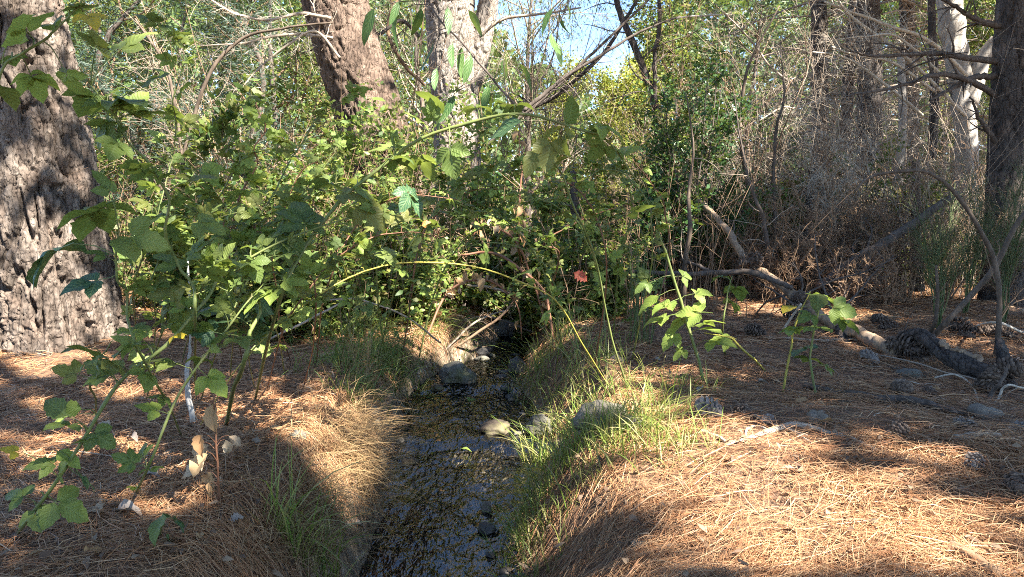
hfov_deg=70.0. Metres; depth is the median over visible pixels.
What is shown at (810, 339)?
dead branch
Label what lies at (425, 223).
leaf blade
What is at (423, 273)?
leafy bush
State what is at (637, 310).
reed clump
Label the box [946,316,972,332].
pine cone
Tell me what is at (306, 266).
bramble
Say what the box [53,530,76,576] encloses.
dead branch
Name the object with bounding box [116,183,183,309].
leafy bush
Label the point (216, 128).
leafy bush
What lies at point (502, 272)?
leafy bush
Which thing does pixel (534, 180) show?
leafy bush
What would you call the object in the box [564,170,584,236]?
sapling
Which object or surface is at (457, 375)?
stone
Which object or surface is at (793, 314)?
dead branch
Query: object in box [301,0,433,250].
pine tree
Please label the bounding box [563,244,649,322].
leafy bush
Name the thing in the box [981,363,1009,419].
dead branch
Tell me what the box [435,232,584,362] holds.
bramble
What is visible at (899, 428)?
pine cone
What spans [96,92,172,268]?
leafy bush
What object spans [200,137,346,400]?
bramble
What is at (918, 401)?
dead branch
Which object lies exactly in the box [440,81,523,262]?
leafy bush
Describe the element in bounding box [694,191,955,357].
leaning log
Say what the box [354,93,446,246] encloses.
leafy bush
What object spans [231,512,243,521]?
fallen leaf
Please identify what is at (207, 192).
bramble
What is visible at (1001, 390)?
dead branch
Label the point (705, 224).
dead bush
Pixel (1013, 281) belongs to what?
dead bush
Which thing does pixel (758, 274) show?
dead branch
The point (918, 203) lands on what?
sapling
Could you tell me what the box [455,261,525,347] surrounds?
jammed twig
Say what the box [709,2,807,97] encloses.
bare branch
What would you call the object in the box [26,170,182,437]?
bramble
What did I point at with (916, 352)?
pine cone
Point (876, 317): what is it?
pine cone
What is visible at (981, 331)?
pine cone
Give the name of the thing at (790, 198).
leafy bush
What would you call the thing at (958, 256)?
leafy bush
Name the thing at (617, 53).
sky
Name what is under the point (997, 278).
bowed stem
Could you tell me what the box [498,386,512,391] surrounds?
stone
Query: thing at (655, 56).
sapling
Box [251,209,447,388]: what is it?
bramble
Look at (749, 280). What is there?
dead bush
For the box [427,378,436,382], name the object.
stone
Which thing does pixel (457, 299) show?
leafy bush
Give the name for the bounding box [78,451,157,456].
fallen twig
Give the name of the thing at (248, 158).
bramble
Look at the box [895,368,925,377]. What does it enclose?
stone
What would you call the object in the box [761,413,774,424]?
pine cone
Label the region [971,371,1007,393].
pine cone
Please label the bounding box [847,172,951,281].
leafy bush
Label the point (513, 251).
dead cane
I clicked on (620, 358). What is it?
stone
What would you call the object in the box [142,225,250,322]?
leafy bush
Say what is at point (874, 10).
pine tree
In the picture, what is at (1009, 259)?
broom bush
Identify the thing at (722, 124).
holly bush
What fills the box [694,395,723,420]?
pine cone
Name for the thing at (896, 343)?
pine cone
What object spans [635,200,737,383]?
bramble
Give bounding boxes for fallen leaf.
[82,546,101,552]
[87,501,104,511]
[94,420,112,428]
[114,499,143,518]
[130,431,138,442]
[143,467,160,478]
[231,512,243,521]
[247,437,259,442]
[265,424,281,431]
[354,519,365,532]
[757,378,769,386]
[796,397,806,402]
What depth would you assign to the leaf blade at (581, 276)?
3.41 m
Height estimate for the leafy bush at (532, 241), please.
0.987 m
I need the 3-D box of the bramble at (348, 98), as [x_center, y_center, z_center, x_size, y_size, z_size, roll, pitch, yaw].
[-1.459,-0.208,3.811,1.807,1.568,0.538,5,8,41]
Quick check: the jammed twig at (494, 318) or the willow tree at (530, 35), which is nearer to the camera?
the jammed twig at (494, 318)
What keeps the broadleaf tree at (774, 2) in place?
on the ground at (452, 488)
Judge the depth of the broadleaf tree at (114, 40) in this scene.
15.43 m
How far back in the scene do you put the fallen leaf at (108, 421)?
3.23 m
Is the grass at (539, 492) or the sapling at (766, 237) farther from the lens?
the sapling at (766, 237)
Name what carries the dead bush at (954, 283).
on the ground at (452, 488)
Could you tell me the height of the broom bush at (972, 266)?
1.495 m
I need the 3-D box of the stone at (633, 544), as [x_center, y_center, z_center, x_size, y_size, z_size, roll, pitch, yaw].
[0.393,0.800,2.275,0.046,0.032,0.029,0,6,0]
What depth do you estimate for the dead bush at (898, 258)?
7.17 m
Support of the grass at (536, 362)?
on the ground at (452, 488)
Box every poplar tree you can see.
[531,43,600,234]
[582,56,642,231]
[615,41,672,208]
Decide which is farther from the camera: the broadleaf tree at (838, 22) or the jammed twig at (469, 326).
the broadleaf tree at (838, 22)
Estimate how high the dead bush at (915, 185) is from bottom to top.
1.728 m
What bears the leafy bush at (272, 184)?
on the ground at (452, 488)
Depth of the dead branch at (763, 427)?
2.88 m
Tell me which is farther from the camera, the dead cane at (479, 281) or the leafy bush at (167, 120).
the leafy bush at (167, 120)
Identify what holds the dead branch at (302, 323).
on the ground at (452, 488)
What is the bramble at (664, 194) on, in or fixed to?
on the ground at (452, 488)
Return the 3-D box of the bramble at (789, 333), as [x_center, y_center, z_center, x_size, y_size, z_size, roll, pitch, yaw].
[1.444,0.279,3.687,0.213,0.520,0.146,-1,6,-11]
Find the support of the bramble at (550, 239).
on the ground at (452, 488)
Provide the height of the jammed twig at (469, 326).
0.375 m
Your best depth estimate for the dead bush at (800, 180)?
8.81 m
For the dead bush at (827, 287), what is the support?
on the ground at (452, 488)
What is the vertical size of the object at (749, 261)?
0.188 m
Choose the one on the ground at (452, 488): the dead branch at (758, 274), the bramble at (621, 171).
the bramble at (621, 171)
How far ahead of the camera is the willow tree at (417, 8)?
18.44 m
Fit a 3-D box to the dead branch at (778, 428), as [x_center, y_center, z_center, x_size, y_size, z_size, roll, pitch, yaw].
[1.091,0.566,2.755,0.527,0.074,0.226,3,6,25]
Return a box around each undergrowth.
[4,100,957,335]
[112,229,979,346]
[522,0,1023,301]
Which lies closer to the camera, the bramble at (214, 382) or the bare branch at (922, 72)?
the bramble at (214, 382)
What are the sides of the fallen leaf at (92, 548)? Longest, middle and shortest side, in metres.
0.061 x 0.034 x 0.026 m
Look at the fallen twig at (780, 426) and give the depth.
2.82 m
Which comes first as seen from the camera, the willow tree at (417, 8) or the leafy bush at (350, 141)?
the leafy bush at (350, 141)
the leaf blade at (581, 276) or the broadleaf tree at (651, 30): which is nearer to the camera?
the leaf blade at (581, 276)
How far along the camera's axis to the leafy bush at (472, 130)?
7.18 m
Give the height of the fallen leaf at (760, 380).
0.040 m
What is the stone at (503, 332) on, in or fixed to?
on the gravel
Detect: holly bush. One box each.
[614,70,729,286]
[617,45,788,290]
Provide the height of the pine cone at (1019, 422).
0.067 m
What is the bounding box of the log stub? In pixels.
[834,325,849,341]
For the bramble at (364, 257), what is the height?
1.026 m
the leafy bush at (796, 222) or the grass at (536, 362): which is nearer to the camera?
the grass at (536, 362)
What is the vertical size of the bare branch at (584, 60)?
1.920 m
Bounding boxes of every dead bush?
[93,0,394,216]
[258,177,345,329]
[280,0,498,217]
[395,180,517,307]
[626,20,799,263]
[683,178,754,276]
[690,0,864,280]
[717,210,790,297]
[723,232,824,305]
[724,0,885,270]
[730,134,863,283]
[754,0,993,272]
[757,182,864,296]
[761,94,904,291]
[779,179,902,295]
[806,236,885,305]
[819,137,944,294]
[824,144,955,272]
[828,221,925,307]
[842,176,967,304]
[896,178,1019,299]
[933,122,986,282]
[951,179,1023,314]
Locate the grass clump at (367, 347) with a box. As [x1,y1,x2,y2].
[332,290,381,396]
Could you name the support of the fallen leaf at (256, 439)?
on the pine needles
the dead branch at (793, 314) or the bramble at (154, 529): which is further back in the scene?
the dead branch at (793, 314)
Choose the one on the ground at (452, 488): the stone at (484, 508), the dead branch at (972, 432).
the dead branch at (972, 432)
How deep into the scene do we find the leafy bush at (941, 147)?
10.64 m
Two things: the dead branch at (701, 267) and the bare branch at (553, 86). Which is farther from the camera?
the bare branch at (553, 86)
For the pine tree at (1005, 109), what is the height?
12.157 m
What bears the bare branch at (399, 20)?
attached to the pine tree at (345, 27)
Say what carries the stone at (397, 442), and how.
on the gravel
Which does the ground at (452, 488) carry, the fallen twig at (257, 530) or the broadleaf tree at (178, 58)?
the broadleaf tree at (178, 58)
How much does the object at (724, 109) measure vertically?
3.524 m
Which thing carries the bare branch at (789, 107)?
attached to the dead bush at (794, 123)
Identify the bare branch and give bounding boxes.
[191,25,332,71]
[210,0,330,43]
[238,3,340,85]
[296,1,419,63]
[374,0,439,85]
[479,0,585,37]
[485,0,665,144]
[492,0,638,113]
[523,2,681,111]
[674,3,731,20]
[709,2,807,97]
[755,91,819,126]
[800,0,979,76]
[810,23,923,115]
[819,29,934,92]
[821,0,966,116]
[838,10,947,93]
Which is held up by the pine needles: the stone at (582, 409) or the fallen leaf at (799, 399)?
the fallen leaf at (799, 399)
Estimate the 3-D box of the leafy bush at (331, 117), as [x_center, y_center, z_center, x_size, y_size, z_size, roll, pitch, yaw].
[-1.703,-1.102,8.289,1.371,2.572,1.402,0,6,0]
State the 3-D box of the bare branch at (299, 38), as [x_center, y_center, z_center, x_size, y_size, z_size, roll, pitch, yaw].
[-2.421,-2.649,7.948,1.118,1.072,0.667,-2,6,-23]
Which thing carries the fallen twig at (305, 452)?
on the ground at (452, 488)
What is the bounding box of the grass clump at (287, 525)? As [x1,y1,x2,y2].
[241,432,383,576]
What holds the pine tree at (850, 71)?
on the ground at (452, 488)
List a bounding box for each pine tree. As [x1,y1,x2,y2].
[0,0,130,355]
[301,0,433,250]
[424,0,497,224]
[694,0,994,218]
[705,0,993,226]
[717,0,953,197]
[803,0,988,215]
[821,0,1023,306]
[855,6,991,202]
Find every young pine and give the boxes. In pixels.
[65,0,244,237]
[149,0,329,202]
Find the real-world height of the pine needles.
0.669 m
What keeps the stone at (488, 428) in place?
in the stream water
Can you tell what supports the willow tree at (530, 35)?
on the ground at (452, 488)
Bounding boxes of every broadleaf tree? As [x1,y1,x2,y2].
[64,0,212,223]
[94,0,261,182]
[143,0,411,205]
[259,0,429,189]
[614,0,733,200]
[656,0,844,199]
[720,0,944,234]
[856,0,995,185]
[922,0,995,142]
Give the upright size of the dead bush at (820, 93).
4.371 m
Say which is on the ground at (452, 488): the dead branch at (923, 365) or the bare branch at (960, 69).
the dead branch at (923, 365)
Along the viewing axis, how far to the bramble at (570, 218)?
4.57 m
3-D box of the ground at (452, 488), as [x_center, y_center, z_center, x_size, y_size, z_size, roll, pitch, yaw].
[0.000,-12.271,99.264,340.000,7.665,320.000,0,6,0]
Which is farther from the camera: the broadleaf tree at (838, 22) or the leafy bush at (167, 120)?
the broadleaf tree at (838, 22)
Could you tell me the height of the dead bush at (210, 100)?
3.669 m
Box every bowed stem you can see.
[809,163,1023,356]
[923,265,945,332]
[932,211,1023,336]
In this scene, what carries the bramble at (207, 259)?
on the ground at (452, 488)
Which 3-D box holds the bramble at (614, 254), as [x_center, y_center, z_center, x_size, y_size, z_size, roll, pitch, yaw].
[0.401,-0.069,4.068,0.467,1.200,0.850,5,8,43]
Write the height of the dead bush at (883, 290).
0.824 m
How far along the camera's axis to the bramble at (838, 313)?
3.61 m
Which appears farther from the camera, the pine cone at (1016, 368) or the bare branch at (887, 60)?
the bare branch at (887, 60)
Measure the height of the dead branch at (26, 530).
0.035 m
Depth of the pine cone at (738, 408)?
3.04 m
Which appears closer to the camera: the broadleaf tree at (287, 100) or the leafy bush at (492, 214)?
the leafy bush at (492, 214)
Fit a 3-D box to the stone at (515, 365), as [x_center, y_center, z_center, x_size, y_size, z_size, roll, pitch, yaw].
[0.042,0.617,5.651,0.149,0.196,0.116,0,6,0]
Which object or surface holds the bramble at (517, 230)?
on the ground at (452, 488)
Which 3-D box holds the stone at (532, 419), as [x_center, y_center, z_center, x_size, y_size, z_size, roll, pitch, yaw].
[0.159,0.815,4.327,0.164,0.160,0.132,0,6,0]
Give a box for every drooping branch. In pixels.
[362,0,531,134]
[534,0,570,65]
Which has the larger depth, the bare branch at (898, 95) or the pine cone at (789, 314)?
the bare branch at (898, 95)
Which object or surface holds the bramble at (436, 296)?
on the ground at (452, 488)
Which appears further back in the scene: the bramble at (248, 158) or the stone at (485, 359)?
the stone at (485, 359)
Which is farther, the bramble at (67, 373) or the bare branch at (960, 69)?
the bare branch at (960, 69)
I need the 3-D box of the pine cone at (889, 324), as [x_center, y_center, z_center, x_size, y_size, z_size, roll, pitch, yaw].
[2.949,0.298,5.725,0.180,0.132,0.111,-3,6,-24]
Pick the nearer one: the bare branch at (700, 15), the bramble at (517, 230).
the bramble at (517, 230)
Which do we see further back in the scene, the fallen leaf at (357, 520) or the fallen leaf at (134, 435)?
the fallen leaf at (134, 435)
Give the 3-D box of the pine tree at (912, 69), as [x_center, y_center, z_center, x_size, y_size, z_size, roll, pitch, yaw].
[7.156,-2.359,12.001,3.957,4.146,2.796,-2,6,-21]
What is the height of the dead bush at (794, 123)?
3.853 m
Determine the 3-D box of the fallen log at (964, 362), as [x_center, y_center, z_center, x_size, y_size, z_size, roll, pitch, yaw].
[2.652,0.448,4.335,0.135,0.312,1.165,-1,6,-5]
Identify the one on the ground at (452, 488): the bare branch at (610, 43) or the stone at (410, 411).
the stone at (410, 411)
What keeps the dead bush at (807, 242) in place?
on the ground at (452, 488)
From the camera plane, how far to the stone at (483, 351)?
6.24 m
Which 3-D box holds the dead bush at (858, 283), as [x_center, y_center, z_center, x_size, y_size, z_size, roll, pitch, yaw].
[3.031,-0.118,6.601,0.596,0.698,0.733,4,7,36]
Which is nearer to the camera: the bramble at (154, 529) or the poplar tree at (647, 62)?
the bramble at (154, 529)
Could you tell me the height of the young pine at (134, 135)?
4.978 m
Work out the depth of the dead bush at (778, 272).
7.02 m
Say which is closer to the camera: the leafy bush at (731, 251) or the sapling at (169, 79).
the sapling at (169, 79)
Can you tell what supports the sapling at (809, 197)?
on the ground at (452, 488)
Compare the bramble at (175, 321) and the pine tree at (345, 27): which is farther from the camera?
the pine tree at (345, 27)
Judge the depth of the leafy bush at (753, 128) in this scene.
9.14 m
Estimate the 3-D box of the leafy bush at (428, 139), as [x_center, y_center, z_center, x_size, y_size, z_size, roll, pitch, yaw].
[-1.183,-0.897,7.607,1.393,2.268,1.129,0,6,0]
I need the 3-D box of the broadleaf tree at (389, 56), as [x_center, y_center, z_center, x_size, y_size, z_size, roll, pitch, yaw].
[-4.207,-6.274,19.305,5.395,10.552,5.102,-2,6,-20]
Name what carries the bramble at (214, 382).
on the ground at (452, 488)
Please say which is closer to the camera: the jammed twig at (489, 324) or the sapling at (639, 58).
the jammed twig at (489, 324)
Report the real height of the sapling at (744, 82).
2.909 m
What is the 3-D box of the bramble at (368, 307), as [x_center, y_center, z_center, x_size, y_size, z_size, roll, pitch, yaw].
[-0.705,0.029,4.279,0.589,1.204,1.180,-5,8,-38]
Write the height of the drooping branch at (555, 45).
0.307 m
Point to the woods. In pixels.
(544, 67)
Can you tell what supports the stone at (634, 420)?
on the ground at (452, 488)
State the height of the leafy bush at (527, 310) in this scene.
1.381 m
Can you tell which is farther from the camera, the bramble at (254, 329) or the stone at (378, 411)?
the stone at (378, 411)
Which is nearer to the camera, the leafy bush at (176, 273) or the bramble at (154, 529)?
the bramble at (154, 529)
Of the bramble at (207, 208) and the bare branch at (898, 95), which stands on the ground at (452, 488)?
the bramble at (207, 208)
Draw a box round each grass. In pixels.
[227,366,466,576]
[277,298,499,424]
[462,341,730,576]
[483,292,724,422]
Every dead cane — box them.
[181,393,240,503]
[424,271,521,339]
[508,130,528,280]
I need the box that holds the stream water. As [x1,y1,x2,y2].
[383,321,537,569]
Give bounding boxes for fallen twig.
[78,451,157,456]
[230,491,290,576]
[289,443,327,462]
[746,414,807,435]
[846,435,868,476]
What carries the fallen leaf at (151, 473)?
on the pine needles
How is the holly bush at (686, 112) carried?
on the ground at (452, 488)
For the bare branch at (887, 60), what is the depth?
8.68 m
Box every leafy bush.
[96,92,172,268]
[113,96,250,240]
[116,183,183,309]
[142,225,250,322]
[149,170,239,323]
[170,73,330,305]
[220,136,355,313]
[223,198,326,341]
[251,73,413,302]
[280,200,392,338]
[300,70,413,231]
[313,159,454,312]
[338,189,453,320]
[348,101,459,251]
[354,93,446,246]
[374,77,508,306]
[387,226,448,326]
[418,152,523,304]
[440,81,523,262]
[453,187,527,245]
[466,207,572,344]
[477,246,545,322]
[479,159,583,280]
[479,241,512,283]
[506,101,609,241]
[506,180,621,326]
[507,239,535,279]
[510,216,629,295]
[548,132,660,263]
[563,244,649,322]
[578,207,653,302]
[600,136,694,270]
[611,166,716,294]
[700,197,783,287]
[708,102,809,262]
[726,188,844,273]
[760,174,872,271]
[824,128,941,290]
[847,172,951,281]
[879,126,985,244]
[943,219,980,282]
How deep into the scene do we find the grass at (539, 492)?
3.06 m
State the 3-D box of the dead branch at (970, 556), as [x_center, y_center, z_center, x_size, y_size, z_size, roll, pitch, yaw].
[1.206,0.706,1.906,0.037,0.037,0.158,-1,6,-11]
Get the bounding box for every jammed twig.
[431,307,533,341]
[446,298,504,348]
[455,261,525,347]
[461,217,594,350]
[467,256,540,326]
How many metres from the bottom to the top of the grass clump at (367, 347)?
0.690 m
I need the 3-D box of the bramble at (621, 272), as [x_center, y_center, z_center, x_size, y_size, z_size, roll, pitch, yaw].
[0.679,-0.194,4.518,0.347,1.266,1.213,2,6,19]
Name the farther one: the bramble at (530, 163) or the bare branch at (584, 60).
the bare branch at (584, 60)
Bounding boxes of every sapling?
[110,2,332,224]
[116,6,184,173]
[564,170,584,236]
[583,0,706,179]
[647,0,684,108]
[673,92,727,308]
[712,91,794,301]
[721,6,779,251]
[738,40,810,272]
[785,167,816,281]
[790,228,808,290]
[809,233,826,292]
[890,160,924,291]
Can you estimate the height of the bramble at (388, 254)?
0.881 m
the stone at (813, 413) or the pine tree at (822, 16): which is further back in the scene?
the pine tree at (822, 16)
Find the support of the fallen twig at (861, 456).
on the pine needles
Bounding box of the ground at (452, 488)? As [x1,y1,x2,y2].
[0,190,1023,576]
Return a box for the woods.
[63,0,994,238]
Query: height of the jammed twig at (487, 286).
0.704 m
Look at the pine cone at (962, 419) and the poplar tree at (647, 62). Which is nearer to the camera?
the pine cone at (962, 419)
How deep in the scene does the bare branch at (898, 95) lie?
8.61 m
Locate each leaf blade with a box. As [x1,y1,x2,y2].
[420,220,430,226]
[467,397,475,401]
[573,270,586,281]
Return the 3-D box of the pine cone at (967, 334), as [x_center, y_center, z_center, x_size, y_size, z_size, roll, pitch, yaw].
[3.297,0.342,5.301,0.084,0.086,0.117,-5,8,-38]
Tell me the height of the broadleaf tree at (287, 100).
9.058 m
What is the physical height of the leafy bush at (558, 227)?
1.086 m
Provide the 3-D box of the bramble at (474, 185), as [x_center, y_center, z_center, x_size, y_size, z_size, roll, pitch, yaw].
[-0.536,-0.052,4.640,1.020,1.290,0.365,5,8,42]
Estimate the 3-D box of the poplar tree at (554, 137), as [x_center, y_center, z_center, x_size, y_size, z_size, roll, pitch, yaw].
[1.740,-4.896,24.552,2.595,6.772,2.601,-4,7,-32]
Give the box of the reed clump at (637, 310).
[625,234,669,346]
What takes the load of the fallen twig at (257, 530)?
on the pine needles
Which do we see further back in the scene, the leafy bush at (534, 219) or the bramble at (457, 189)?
the leafy bush at (534, 219)
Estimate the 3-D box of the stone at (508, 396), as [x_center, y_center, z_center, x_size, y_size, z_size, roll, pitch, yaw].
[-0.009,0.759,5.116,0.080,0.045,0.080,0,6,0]
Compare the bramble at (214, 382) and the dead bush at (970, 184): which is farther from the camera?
the dead bush at (970, 184)
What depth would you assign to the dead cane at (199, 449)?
2.24 m
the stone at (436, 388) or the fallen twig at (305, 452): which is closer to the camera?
the fallen twig at (305, 452)
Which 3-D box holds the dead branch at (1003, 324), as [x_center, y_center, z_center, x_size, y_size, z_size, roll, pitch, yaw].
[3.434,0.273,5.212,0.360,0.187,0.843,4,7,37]
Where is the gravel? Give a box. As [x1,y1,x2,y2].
[359,323,546,576]
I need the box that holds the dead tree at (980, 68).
[894,0,992,245]
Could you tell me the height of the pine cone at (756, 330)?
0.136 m
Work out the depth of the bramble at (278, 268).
3.00 m
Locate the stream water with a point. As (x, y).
(455, 398)
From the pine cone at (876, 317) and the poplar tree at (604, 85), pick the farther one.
the poplar tree at (604, 85)
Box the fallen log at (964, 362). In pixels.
[898,328,1023,391]
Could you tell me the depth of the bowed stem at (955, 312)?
4.91 m
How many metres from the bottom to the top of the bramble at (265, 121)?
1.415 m
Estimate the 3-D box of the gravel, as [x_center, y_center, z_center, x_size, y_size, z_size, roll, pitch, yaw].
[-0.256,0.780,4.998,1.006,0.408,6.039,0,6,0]
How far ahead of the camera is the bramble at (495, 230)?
5.91 m
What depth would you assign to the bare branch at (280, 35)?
8.06 m
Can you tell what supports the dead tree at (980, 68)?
on the ground at (452, 488)
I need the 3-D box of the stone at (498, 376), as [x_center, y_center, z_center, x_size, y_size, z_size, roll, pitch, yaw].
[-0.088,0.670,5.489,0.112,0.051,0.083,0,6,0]
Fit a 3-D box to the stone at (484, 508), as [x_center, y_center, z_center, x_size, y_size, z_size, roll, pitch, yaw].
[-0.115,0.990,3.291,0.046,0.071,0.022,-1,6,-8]
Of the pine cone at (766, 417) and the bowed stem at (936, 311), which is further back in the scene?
the bowed stem at (936, 311)
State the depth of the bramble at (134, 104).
1.81 m
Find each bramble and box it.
[0,0,108,110]
[0,186,396,534]
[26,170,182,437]
[51,340,112,429]
[57,29,228,385]
[110,273,308,492]
[113,12,200,361]
[123,231,301,398]
[125,202,250,373]
[128,217,275,387]
[147,513,184,553]
[172,150,291,374]
[179,127,300,362]
[190,296,274,424]
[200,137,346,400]
[200,228,616,424]
[206,81,372,363]
[211,95,275,359]
[218,155,396,375]
[221,205,333,386]
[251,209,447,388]
[254,91,644,398]
[256,129,350,362]
[311,176,460,362]
[338,196,480,361]
[360,190,485,369]
[378,155,541,357]
[400,177,503,362]
[418,215,545,357]
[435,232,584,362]
[450,207,565,356]
[463,219,550,338]
[507,169,624,363]
[510,191,611,355]
[522,125,654,390]
[534,195,643,339]
[569,151,670,363]
[571,146,643,339]
[625,155,677,338]
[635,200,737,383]
[704,332,765,370]
[711,275,749,354]
[777,292,816,391]
[781,292,858,396]
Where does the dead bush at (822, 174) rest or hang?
on the ground at (452, 488)
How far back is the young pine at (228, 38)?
11.47 m
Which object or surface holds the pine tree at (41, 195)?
on the ground at (452, 488)
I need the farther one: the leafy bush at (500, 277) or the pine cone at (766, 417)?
the leafy bush at (500, 277)
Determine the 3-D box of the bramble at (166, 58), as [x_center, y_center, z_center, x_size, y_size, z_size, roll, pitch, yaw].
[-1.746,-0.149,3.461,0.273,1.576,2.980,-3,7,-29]
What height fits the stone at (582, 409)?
0.188 m
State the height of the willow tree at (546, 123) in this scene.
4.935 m
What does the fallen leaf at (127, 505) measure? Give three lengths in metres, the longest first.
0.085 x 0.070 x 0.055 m
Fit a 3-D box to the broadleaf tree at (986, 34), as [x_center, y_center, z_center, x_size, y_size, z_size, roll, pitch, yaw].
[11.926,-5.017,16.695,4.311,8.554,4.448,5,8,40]
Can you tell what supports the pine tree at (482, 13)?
on the ground at (452, 488)
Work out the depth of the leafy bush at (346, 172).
6.66 m
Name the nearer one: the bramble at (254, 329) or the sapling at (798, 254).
the bramble at (254, 329)
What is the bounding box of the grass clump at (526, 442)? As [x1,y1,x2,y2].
[490,408,551,471]
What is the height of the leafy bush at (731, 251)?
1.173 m
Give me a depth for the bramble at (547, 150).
2.36 m
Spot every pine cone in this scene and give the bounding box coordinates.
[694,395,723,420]
[731,404,750,419]
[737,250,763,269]
[743,322,766,338]
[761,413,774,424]
[779,303,801,320]
[790,289,808,306]
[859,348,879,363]
[870,313,888,325]
[878,318,898,331]
[882,420,910,440]
[884,333,918,358]
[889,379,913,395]
[904,341,932,361]
[922,385,937,396]
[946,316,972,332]
[953,416,977,430]
[958,330,975,339]
[964,452,985,470]
[971,323,992,336]
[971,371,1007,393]
[985,355,1023,381]
[990,324,1014,338]
[1002,471,1023,496]
[1008,420,1023,431]
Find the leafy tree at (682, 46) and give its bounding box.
[574,0,782,247]
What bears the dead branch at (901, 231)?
on the ground at (452, 488)
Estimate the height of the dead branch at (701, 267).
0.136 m
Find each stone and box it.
[289,430,306,440]
[360,404,380,430]
[396,437,404,445]
[401,458,418,468]
[402,408,413,413]
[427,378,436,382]
[430,384,443,392]
[439,361,476,389]
[474,356,490,362]
[475,347,492,356]
[478,522,495,536]
[480,419,510,436]
[481,501,490,515]
[485,552,495,558]
[493,374,507,381]
[494,319,515,340]
[498,369,508,374]
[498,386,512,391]
[505,393,515,399]
[508,356,526,377]
[525,413,551,437]
[571,400,625,435]
[608,354,624,363]
[614,415,647,434]
[631,539,643,547]
[806,409,828,424]
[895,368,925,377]
[966,403,1004,418]
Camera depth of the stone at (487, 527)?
3.09 m
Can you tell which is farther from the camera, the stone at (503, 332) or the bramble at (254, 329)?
the stone at (503, 332)
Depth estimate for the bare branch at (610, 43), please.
9.32 m
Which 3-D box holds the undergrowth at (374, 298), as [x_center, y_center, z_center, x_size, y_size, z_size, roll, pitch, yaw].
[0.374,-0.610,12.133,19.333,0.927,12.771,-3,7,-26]
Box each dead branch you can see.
[0,525,58,546]
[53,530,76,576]
[271,303,338,339]
[306,298,440,343]
[626,269,793,289]
[687,261,727,277]
[687,430,725,442]
[725,421,878,451]
[744,425,766,433]
[767,303,801,342]
[768,336,859,341]
[803,383,965,414]
[815,180,960,294]
[877,354,974,378]
[934,373,977,399]
[948,540,1002,576]
[953,431,1000,440]
[971,384,1023,418]
[976,321,1023,333]
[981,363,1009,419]
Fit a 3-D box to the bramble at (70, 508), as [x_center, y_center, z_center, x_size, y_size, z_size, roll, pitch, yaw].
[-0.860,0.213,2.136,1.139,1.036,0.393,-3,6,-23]
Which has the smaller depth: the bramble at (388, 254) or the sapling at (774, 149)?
the bramble at (388, 254)
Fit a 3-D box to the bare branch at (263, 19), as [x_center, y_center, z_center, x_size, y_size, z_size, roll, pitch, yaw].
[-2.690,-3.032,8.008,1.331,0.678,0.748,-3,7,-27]
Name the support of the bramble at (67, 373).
on the ground at (452, 488)
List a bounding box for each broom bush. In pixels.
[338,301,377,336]
[889,169,977,327]
[944,146,1009,312]
[974,154,1023,321]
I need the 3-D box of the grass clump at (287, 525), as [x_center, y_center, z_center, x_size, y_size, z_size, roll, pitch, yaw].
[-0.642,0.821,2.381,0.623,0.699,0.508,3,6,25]
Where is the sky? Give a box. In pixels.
[86,0,986,182]
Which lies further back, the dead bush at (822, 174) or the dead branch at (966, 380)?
the dead bush at (822, 174)
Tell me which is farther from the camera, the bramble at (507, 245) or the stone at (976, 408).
the bramble at (507, 245)
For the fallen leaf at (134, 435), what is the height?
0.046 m
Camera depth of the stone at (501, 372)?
5.64 m
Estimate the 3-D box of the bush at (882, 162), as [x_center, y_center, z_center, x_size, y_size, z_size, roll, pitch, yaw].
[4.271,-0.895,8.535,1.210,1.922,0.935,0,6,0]
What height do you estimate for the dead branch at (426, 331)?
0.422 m
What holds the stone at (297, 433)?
on the ground at (452, 488)
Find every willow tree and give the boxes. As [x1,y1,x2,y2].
[372,0,506,193]
[426,0,712,235]
[429,0,643,231]
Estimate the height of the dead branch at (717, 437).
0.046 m
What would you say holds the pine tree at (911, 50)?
on the ground at (452, 488)
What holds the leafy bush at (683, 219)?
on the ground at (452, 488)
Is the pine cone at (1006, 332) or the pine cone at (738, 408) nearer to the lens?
the pine cone at (738, 408)
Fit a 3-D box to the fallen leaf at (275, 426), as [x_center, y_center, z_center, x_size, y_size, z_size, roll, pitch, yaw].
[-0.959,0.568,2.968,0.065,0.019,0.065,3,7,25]
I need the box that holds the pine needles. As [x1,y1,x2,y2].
[0,275,1023,576]
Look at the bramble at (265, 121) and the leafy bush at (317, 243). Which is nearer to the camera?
the bramble at (265, 121)
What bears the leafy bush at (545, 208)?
on the ground at (452, 488)
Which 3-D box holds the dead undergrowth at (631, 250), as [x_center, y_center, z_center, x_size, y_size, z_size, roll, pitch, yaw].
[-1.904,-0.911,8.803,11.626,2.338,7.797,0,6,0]
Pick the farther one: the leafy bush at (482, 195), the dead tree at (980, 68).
the dead tree at (980, 68)
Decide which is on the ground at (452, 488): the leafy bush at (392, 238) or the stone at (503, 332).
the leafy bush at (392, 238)

